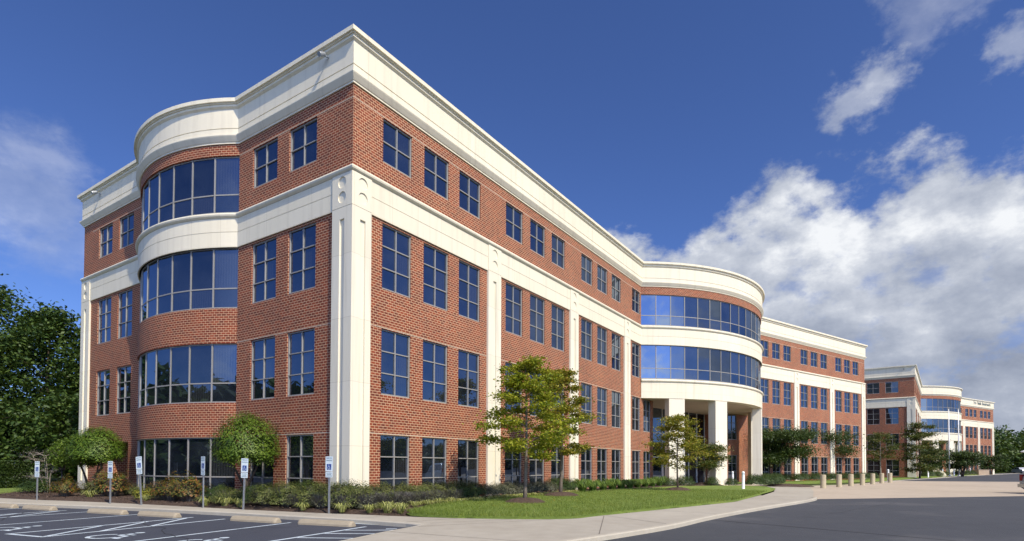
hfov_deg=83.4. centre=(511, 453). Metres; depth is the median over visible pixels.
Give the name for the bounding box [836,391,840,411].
window
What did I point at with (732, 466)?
window
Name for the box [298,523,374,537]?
hatched aisle marking
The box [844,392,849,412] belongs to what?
window
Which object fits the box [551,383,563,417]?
window
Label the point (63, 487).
shrub
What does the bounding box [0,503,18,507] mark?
wheel stop
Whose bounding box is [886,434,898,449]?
window
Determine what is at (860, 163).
sky
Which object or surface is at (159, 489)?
shrub
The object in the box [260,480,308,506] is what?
shrub
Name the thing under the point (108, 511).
wheel stop
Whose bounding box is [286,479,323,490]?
shrub
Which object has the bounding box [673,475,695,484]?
shrub
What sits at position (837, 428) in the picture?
window
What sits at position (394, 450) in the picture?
window
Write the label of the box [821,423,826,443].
window
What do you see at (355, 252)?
office building
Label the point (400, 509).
daylily clump
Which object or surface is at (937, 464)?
lawn tree
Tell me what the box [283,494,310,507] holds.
shrub
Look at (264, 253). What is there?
window
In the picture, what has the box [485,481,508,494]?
shrub
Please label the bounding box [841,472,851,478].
shrub
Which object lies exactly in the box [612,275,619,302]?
window
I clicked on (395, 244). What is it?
window
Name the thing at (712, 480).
shrub
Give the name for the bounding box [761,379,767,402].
window
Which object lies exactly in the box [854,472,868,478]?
shrub
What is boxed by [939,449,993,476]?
lawn tree
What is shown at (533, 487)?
shrub
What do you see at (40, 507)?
wheel stop
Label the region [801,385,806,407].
window
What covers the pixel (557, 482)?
shrub
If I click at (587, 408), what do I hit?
window
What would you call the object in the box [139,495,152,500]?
daylily clump
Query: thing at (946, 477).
sidewalk
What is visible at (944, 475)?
boulder
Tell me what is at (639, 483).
liriope clump
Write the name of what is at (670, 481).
shrub
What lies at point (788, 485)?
mulch bed
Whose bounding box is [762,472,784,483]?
shrub
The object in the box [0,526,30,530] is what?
wheelchair marking
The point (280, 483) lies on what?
shrub
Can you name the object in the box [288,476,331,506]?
shrub
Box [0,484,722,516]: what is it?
mulch bed
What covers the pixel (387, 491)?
shrub
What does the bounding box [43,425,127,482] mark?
clipped tree
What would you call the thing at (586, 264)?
window
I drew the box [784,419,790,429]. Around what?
window
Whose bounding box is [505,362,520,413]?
window
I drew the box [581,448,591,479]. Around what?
window
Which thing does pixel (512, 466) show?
window
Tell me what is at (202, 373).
ribbon window
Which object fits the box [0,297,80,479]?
broadleaf tree
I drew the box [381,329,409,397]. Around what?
window
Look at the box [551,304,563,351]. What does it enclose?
window
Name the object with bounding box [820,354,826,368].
window
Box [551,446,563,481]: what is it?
window
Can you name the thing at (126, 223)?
window
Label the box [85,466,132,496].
shrub
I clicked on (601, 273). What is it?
window
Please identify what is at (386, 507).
daylily clump
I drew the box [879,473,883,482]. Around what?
bollard
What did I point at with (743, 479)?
light bollard
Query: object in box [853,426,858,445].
window
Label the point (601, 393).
window
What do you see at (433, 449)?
window
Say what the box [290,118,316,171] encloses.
window
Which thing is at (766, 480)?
shrub
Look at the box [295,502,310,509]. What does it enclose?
daylily clump
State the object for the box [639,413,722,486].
oak tree
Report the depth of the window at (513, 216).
30.09 m
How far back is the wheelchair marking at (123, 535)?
13.23 m
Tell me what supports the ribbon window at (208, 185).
in the office building at (355, 252)
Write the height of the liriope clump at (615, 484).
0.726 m
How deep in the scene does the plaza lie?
41.65 m
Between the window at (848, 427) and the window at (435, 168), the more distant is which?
the window at (848, 427)
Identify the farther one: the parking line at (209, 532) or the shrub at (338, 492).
the shrub at (338, 492)
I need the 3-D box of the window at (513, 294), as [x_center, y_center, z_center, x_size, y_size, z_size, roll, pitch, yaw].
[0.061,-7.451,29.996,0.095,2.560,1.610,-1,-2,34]
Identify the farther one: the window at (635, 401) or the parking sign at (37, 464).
the window at (635, 401)
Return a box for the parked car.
[1012,467,1023,472]
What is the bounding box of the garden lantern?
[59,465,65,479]
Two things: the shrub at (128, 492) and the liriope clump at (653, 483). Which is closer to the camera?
the shrub at (128, 492)
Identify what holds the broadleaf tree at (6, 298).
on the lawn at (6, 490)
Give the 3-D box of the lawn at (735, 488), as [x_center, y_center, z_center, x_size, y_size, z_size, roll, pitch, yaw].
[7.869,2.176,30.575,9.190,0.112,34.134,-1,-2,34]
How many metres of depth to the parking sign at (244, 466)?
19.51 m
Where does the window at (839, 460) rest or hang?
in the office building at (355, 252)
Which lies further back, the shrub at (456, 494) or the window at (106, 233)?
the window at (106, 233)
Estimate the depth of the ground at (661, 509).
55.17 m
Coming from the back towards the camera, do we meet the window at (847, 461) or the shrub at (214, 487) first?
the window at (847, 461)
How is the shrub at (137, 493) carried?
on the mulch bed at (358, 511)
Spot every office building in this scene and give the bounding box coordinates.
[77,24,867,497]
[864,364,994,477]
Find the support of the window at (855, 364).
in the office building at (355, 252)
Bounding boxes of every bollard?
[742,471,744,488]
[820,475,825,487]
[836,474,841,486]
[848,474,853,485]
[860,474,864,484]
[870,473,874,483]
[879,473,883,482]
[888,473,892,482]
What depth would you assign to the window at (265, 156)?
24.27 m
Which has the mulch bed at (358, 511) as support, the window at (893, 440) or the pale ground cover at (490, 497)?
the pale ground cover at (490, 497)
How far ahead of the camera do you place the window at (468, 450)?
26.69 m
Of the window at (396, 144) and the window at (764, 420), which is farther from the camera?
the window at (764, 420)
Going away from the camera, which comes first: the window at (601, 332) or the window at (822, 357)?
the window at (601, 332)
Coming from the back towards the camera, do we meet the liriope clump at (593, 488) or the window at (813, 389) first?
the window at (813, 389)
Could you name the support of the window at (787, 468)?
in the office building at (355, 252)
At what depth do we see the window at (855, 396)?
73.82 m
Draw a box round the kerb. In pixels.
[0,497,816,540]
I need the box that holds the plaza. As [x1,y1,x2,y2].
[689,481,1023,498]
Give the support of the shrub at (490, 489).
on the mulch bed at (358, 511)
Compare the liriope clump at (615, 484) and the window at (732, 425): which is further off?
the window at (732, 425)
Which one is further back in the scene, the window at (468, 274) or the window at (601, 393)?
the window at (601, 393)
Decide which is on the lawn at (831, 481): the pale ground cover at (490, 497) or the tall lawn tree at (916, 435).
the tall lawn tree at (916, 435)
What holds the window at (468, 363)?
in the office building at (355, 252)
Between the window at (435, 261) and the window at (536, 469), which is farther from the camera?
the window at (536, 469)
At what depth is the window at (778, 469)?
62.81 m
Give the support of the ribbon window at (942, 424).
in the office building at (897, 398)
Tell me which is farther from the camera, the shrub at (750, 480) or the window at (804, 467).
the window at (804, 467)
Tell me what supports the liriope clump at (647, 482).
on the mulch bed at (358, 511)
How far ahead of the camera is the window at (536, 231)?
32.05 m
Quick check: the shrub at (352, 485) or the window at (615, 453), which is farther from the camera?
the window at (615, 453)
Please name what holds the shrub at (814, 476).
on the lawn at (831, 481)
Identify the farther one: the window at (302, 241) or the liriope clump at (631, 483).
the liriope clump at (631, 483)
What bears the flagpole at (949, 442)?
on the lawn at (831, 481)
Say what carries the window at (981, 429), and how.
in the office building at (897, 398)
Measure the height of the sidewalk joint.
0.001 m
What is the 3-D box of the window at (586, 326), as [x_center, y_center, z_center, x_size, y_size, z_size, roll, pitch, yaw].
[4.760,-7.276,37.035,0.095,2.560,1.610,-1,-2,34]
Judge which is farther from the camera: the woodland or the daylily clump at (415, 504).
the woodland
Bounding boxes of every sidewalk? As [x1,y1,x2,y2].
[0,495,812,540]
[764,487,813,496]
[884,473,1019,481]
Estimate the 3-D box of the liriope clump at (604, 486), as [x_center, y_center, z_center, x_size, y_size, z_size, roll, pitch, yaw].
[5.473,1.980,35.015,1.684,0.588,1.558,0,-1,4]
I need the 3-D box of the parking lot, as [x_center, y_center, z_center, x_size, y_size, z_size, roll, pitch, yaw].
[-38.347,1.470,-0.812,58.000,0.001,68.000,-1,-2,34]
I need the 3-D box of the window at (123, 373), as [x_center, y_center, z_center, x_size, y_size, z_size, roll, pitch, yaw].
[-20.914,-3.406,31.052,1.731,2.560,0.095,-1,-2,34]
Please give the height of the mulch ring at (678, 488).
0.192 m
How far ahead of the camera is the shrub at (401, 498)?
19.62 m
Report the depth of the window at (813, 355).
67.73 m
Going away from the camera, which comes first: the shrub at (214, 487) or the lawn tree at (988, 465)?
the shrub at (214, 487)
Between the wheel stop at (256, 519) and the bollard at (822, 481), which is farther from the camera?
the bollard at (822, 481)
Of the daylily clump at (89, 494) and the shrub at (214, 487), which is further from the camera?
the daylily clump at (89, 494)
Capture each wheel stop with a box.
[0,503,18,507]
[22,505,57,510]
[87,508,128,514]
[137,511,181,517]
[230,515,280,522]
[297,519,355,526]
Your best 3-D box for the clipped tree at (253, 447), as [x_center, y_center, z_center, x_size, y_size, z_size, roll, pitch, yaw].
[-10.291,0.100,22.325,2.650,3.712,2.647,-1,-2,34]
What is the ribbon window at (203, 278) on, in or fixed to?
in the office building at (355, 252)
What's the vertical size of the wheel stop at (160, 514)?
0.145 m
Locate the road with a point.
(997, 518)
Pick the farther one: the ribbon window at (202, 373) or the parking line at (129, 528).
the ribbon window at (202, 373)
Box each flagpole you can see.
[948,408,950,475]
[957,408,960,475]
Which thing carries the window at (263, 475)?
in the office building at (355, 252)
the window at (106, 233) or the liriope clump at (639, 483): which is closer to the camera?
the window at (106, 233)
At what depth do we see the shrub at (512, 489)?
27.50 m
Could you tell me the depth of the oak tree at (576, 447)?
27.31 m
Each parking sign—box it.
[35,461,39,499]
[108,461,112,503]
[136,456,141,504]
[201,456,204,507]
[241,458,247,509]
[325,456,332,513]
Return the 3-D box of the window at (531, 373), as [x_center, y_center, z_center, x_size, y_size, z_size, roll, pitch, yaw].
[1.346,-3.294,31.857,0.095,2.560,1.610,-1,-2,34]
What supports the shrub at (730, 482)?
on the mulch bed at (358, 511)
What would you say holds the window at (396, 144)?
in the office building at (355, 252)
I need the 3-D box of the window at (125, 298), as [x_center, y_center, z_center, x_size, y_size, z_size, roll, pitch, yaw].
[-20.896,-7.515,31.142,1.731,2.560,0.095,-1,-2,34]
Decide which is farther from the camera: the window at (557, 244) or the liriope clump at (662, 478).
the liriope clump at (662, 478)
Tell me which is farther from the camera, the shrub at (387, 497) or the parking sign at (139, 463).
the parking sign at (139, 463)
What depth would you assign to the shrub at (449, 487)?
23.64 m
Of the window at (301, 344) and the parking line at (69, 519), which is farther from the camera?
the window at (301, 344)
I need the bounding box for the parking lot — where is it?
[0,506,406,540]
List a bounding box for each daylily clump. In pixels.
[78,490,99,496]
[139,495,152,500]
[191,496,213,505]
[207,497,233,505]
[227,498,248,506]
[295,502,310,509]
[331,502,350,511]
[359,503,380,512]
[375,501,400,512]
[392,503,408,513]
[410,501,421,507]
[421,499,432,504]
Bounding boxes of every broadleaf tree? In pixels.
[0,273,56,440]
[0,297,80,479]
[0,384,44,475]
[0,389,78,483]
[26,315,80,425]
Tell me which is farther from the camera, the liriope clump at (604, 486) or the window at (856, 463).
the window at (856, 463)
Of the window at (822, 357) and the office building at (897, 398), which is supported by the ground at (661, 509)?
the office building at (897, 398)
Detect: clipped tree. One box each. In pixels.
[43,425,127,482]
[208,410,282,491]
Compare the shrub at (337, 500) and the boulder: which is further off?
the boulder
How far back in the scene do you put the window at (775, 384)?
62.98 m
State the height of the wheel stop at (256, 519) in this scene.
0.145 m
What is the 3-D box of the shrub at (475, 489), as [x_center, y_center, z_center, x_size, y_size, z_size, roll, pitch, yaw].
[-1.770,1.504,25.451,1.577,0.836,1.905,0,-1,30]
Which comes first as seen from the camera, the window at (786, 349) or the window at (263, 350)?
the window at (263, 350)
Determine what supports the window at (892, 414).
in the office building at (897, 398)
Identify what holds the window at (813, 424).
in the office building at (355, 252)
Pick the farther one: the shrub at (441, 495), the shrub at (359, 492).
the shrub at (441, 495)
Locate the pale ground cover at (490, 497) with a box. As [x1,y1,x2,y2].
[407,490,580,504]
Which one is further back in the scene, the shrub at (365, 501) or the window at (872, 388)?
the window at (872, 388)
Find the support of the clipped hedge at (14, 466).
on the lawn at (6, 490)
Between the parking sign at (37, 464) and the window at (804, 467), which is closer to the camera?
the parking sign at (37, 464)
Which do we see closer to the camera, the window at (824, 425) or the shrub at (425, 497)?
the shrub at (425, 497)
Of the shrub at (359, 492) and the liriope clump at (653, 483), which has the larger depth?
the liriope clump at (653, 483)
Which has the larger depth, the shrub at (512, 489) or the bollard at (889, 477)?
the bollard at (889, 477)
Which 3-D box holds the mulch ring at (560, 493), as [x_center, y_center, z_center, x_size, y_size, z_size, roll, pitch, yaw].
[2.373,1.951,27.639,1.737,0.192,1.727,-1,-2,34]
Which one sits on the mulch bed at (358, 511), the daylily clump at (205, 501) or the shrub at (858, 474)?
the daylily clump at (205, 501)
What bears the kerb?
on the parking lot
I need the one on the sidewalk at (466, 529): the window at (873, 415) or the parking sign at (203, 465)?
the parking sign at (203, 465)
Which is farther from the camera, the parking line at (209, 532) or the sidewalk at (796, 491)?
the sidewalk at (796, 491)
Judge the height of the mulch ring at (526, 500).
0.193 m
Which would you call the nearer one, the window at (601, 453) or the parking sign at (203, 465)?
the parking sign at (203, 465)
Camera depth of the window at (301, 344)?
22.64 m
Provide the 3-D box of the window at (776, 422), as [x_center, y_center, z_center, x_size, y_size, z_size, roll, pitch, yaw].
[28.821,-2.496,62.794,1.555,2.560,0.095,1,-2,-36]
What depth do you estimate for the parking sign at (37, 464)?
24.08 m
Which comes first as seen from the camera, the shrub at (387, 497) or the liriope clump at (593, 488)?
the shrub at (387, 497)
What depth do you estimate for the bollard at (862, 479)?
52.50 m
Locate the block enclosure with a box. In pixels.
[973,470,988,474]
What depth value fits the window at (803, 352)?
66.43 m
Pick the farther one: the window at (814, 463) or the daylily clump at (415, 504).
the window at (814, 463)
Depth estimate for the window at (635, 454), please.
43.87 m
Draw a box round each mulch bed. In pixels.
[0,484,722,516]
[768,484,814,486]
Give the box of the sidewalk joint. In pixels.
[23,498,793,540]
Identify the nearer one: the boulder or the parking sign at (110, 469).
the parking sign at (110, 469)
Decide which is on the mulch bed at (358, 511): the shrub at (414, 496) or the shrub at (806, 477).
the shrub at (414, 496)
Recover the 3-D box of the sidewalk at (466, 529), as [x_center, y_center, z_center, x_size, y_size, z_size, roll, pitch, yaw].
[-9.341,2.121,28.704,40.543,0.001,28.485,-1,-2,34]
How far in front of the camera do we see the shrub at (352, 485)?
19.81 m
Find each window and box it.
[97,369,109,415]
[98,296,110,343]
[100,223,112,257]
[116,365,130,413]
[118,288,132,338]
[120,212,133,248]
[137,437,234,493]
[138,344,236,407]
[140,248,237,322]
[141,156,239,232]
[250,436,273,493]
[251,336,274,399]
[252,237,275,303]
[254,138,277,187]
[286,434,312,486]
[287,328,314,396]
[289,223,315,293]
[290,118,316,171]
[380,435,408,490]
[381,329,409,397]
[382,224,410,297]
[383,119,410,177]
[422,437,445,486]
[423,243,447,310]
[423,340,446,403]
[424,147,447,199]
[458,349,478,407]
[458,440,477,492]
[459,171,479,218]
[459,260,478,321]
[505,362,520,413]
[505,446,520,492]
[506,203,521,243]
[506,282,521,336]
[529,448,543,485]
[530,219,543,256]
[530,294,543,344]
[530,373,543,415]
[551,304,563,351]
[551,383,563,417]
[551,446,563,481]
[552,234,563,268]
[581,254,591,285]
[581,318,591,360]
[581,383,591,423]
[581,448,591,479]
[597,264,606,294]
[597,326,606,366]
[597,387,606,425]
[597,448,606,486]
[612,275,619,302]
[612,333,619,370]
[612,391,619,427]
[612,449,619,479]
[632,288,638,313]
[632,342,638,377]
[632,396,639,430]
[632,451,638,478]
[641,294,760,355]
[641,345,760,390]
[643,399,649,431]
[643,451,649,479]
[728,414,736,439]
[728,455,736,479]
[761,340,767,356]
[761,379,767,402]
[762,417,768,437]
[762,463,768,473]
[772,343,779,359]
[772,380,779,404]
[773,418,779,431]
[773,463,779,473]
[783,345,789,361]
[784,382,790,405]
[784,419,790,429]
[784,458,790,474]
[801,349,806,364]
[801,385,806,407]
[801,421,807,442]
[801,457,807,474]
[811,352,816,366]
[811,387,816,408]
[811,422,817,443]
[811,457,817,473]
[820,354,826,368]
[821,388,826,409]
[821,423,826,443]
[821,457,826,477]
[835,357,840,371]
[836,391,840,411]
[836,424,841,444]
[836,457,841,473]
[844,359,849,373]
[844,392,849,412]
[845,425,849,444]
[845,458,849,473]
[853,362,857,375]
[853,394,857,413]
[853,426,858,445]
[853,458,858,473]
[867,383,878,393]
[867,408,879,424]
[867,434,879,449]
[867,460,879,474]
[885,382,897,392]
[885,408,898,423]
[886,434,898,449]
[886,460,898,475]
[921,398,960,412]
[921,419,960,433]
[980,428,982,438]
[984,428,986,438]
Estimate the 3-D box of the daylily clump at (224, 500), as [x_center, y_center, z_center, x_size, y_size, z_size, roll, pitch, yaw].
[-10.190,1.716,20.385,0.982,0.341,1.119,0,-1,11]
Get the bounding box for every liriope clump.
[572,478,593,482]
[574,481,596,491]
[587,480,603,490]
[599,481,611,489]
[603,478,624,489]
[618,479,632,488]
[621,479,638,487]
[635,479,645,486]
[640,479,655,486]
[649,479,660,486]
[652,476,668,485]
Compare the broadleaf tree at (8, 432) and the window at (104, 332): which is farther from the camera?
the broadleaf tree at (8, 432)
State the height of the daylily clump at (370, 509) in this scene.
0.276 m
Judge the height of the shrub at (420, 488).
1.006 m
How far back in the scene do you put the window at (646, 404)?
46.04 m
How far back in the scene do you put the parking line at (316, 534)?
13.60 m
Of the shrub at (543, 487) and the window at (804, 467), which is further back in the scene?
the window at (804, 467)
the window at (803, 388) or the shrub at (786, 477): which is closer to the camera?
the shrub at (786, 477)
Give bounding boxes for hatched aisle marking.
[10,518,185,536]
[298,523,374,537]
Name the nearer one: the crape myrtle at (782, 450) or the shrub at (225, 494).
the shrub at (225, 494)
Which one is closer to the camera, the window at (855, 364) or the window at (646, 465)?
the window at (646, 465)
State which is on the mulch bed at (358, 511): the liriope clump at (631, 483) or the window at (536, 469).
the liriope clump at (631, 483)
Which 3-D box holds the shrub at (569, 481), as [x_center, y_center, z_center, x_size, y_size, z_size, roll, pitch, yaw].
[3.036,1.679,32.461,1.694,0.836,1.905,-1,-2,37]
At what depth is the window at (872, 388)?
92.49 m
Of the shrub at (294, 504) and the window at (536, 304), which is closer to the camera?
the shrub at (294, 504)
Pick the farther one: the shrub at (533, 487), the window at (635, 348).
the window at (635, 348)
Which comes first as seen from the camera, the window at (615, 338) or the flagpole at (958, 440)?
the window at (615, 338)
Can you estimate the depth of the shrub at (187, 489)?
21.96 m
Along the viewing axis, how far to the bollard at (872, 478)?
55.59 m
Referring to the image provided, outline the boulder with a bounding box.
[936,471,945,476]
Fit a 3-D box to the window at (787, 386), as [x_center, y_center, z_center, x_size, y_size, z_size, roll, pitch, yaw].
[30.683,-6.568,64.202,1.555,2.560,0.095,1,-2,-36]
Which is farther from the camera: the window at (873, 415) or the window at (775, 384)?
the window at (873, 415)
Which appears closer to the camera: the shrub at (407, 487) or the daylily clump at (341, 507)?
the daylily clump at (341, 507)
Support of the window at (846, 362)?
in the office building at (355, 252)
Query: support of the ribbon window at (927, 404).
in the office building at (897, 398)
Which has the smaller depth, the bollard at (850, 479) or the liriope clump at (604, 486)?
the liriope clump at (604, 486)
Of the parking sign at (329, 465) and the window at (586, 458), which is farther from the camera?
the window at (586, 458)
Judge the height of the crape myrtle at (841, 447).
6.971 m
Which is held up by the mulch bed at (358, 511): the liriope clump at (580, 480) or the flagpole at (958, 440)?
the liriope clump at (580, 480)
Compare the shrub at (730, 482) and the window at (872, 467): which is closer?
the shrub at (730, 482)
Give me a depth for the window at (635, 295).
44.30 m
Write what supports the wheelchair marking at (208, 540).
on the parking lot
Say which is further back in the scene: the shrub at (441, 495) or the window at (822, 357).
the window at (822, 357)
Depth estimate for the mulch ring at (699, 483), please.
44.91 m
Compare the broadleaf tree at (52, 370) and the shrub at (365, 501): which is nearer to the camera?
the shrub at (365, 501)
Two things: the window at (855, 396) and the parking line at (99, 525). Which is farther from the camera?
the window at (855, 396)
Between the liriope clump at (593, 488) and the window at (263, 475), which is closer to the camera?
the window at (263, 475)
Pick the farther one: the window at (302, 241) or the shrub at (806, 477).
the shrub at (806, 477)
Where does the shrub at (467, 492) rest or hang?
on the mulch bed at (358, 511)
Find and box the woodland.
[994,425,1023,472]
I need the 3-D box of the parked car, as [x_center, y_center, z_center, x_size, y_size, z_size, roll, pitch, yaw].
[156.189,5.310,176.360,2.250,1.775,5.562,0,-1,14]
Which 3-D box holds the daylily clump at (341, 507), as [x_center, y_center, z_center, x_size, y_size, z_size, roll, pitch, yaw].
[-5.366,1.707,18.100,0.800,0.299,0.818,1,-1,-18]
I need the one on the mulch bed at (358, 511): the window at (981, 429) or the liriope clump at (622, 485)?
the liriope clump at (622, 485)
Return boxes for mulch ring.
[505,497,544,503]
[543,492,578,495]
[665,487,689,490]
[692,482,720,484]
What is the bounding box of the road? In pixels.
[605,473,1023,540]
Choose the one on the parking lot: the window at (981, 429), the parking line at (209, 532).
the parking line at (209, 532)
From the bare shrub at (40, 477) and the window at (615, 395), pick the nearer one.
the bare shrub at (40, 477)
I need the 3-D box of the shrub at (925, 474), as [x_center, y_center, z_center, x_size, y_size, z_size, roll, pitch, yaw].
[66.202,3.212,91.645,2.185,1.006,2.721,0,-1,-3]
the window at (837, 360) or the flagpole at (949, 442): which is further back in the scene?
the flagpole at (949, 442)
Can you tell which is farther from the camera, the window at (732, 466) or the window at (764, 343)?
the window at (764, 343)
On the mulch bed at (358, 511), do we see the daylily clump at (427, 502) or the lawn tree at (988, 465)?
the daylily clump at (427, 502)
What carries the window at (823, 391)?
in the office building at (355, 252)
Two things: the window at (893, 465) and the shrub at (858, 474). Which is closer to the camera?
the shrub at (858, 474)
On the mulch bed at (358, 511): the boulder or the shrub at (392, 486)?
the shrub at (392, 486)
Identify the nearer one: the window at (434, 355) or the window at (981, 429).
the window at (434, 355)
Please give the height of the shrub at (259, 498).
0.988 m
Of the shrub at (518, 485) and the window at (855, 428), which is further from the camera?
the window at (855, 428)
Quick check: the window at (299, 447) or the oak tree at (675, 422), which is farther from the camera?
the oak tree at (675, 422)
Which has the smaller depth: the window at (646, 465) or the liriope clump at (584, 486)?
the liriope clump at (584, 486)
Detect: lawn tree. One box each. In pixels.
[866,432,901,472]
[893,420,950,477]
[920,447,952,470]
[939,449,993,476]
[976,454,1009,474]
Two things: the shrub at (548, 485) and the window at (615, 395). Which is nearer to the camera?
the shrub at (548, 485)
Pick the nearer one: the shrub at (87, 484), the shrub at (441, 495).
the shrub at (441, 495)
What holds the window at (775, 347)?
in the office building at (355, 252)
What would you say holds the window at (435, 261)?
in the office building at (355, 252)
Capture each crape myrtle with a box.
[684,441,733,481]
[744,423,844,474]
[819,425,874,460]
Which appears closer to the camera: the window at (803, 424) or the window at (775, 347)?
the window at (775, 347)
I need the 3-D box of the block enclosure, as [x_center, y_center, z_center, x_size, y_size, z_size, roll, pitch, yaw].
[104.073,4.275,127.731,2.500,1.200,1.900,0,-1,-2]
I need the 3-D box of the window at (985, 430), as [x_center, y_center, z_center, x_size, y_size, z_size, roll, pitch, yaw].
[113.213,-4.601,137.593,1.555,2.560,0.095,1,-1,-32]
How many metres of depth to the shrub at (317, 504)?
18.78 m
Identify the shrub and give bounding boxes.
[13,478,57,491]
[14,447,70,492]
[22,475,60,489]
[46,473,82,495]
[80,479,100,493]
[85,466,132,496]
[118,483,139,494]
[131,484,155,498]
[146,470,181,499]
[164,469,211,501]
[196,483,233,501]
[205,483,241,503]
[233,482,268,503]
[247,480,284,505]
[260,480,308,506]
[268,478,298,500]
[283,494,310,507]
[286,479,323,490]
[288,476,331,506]
[305,492,334,508]
[312,479,353,507]
[315,479,342,494]
[330,493,358,508]
[332,478,369,495]
[335,481,377,507]
[350,490,387,508]
[357,477,393,500]
[365,489,397,507]
[371,482,404,502]
[381,480,421,501]
[381,489,410,506]
[402,480,435,497]
[403,489,421,504]
[412,489,436,501]
[422,480,449,499]
[430,489,449,500]
[432,479,462,496]
[444,487,463,499]
[446,478,477,497]
[457,478,487,496]
[471,482,497,495]
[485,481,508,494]
[497,482,520,493]
[508,481,530,493]
[519,480,540,492]
[528,480,550,491]
[538,480,558,490]
[546,477,572,490]
[557,475,578,489]
[662,476,676,485]
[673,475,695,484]
[704,475,719,485]
[724,477,737,484]
[741,473,764,484]
[753,473,772,483]
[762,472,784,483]
[763,473,779,483]
[780,472,791,480]
[788,472,804,479]
[798,472,809,479]
[807,473,819,479]
[824,472,835,479]
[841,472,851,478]
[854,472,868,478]
[921,472,934,475]
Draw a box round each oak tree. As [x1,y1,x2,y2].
[462,354,583,497]
[528,365,604,491]
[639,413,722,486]
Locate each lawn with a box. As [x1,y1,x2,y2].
[0,479,77,493]
[407,485,774,518]
[738,474,972,483]
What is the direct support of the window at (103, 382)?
in the office building at (355, 252)
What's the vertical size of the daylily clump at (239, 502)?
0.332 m
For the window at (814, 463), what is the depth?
67.58 m
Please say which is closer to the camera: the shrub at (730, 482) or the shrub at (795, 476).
the shrub at (730, 482)
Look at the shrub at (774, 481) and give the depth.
47.47 m
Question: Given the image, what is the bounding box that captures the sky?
[0,0,1023,464]
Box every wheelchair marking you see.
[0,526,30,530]
[85,532,144,538]
[182,537,229,540]
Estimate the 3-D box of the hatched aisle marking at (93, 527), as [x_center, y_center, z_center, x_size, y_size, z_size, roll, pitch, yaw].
[-10.291,1.938,15.283,1.315,0.001,4.626,0,-1,23]
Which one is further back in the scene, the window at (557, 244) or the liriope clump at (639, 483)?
the liriope clump at (639, 483)
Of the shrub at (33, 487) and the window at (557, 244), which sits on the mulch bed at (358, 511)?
the shrub at (33, 487)
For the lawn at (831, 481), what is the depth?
64.91 m
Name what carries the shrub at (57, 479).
on the mulch bed at (358, 511)
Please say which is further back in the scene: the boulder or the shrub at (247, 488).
the boulder
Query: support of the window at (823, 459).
in the office building at (355, 252)
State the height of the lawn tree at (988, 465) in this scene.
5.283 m
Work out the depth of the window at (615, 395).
40.85 m
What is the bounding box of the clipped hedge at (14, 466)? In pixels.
[0,460,30,487]
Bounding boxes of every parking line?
[4,514,136,524]
[10,517,191,533]
[44,519,220,536]
[138,522,290,540]
[273,527,361,540]
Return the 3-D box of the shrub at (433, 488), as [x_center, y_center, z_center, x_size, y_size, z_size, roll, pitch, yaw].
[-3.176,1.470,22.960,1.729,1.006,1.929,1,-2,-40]
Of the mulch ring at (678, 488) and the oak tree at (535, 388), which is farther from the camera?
the mulch ring at (678, 488)
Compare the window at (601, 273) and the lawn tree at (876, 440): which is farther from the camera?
the lawn tree at (876, 440)
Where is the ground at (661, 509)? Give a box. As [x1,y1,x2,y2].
[1,470,1011,518]
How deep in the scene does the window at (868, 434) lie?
92.49 m
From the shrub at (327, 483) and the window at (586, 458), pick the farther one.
the window at (586, 458)
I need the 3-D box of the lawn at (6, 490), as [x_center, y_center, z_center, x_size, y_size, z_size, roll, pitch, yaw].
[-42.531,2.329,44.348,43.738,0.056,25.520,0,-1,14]
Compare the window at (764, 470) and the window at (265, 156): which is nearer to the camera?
the window at (265, 156)
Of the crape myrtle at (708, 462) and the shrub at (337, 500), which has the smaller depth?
the shrub at (337, 500)
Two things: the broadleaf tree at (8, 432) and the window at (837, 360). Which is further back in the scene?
the window at (837, 360)
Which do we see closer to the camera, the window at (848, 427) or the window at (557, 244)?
the window at (557, 244)
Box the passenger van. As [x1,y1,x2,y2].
[1017,470,1023,488]
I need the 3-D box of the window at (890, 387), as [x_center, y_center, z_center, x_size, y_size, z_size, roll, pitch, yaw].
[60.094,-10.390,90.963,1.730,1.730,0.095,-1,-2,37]
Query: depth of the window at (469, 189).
26.97 m
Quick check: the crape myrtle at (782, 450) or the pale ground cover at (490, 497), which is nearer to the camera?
the pale ground cover at (490, 497)
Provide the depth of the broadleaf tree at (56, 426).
43.25 m
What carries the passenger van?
on the plaza
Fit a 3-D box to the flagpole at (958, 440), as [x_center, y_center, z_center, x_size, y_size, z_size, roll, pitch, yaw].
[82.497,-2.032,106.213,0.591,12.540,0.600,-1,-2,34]
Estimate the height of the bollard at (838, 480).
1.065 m

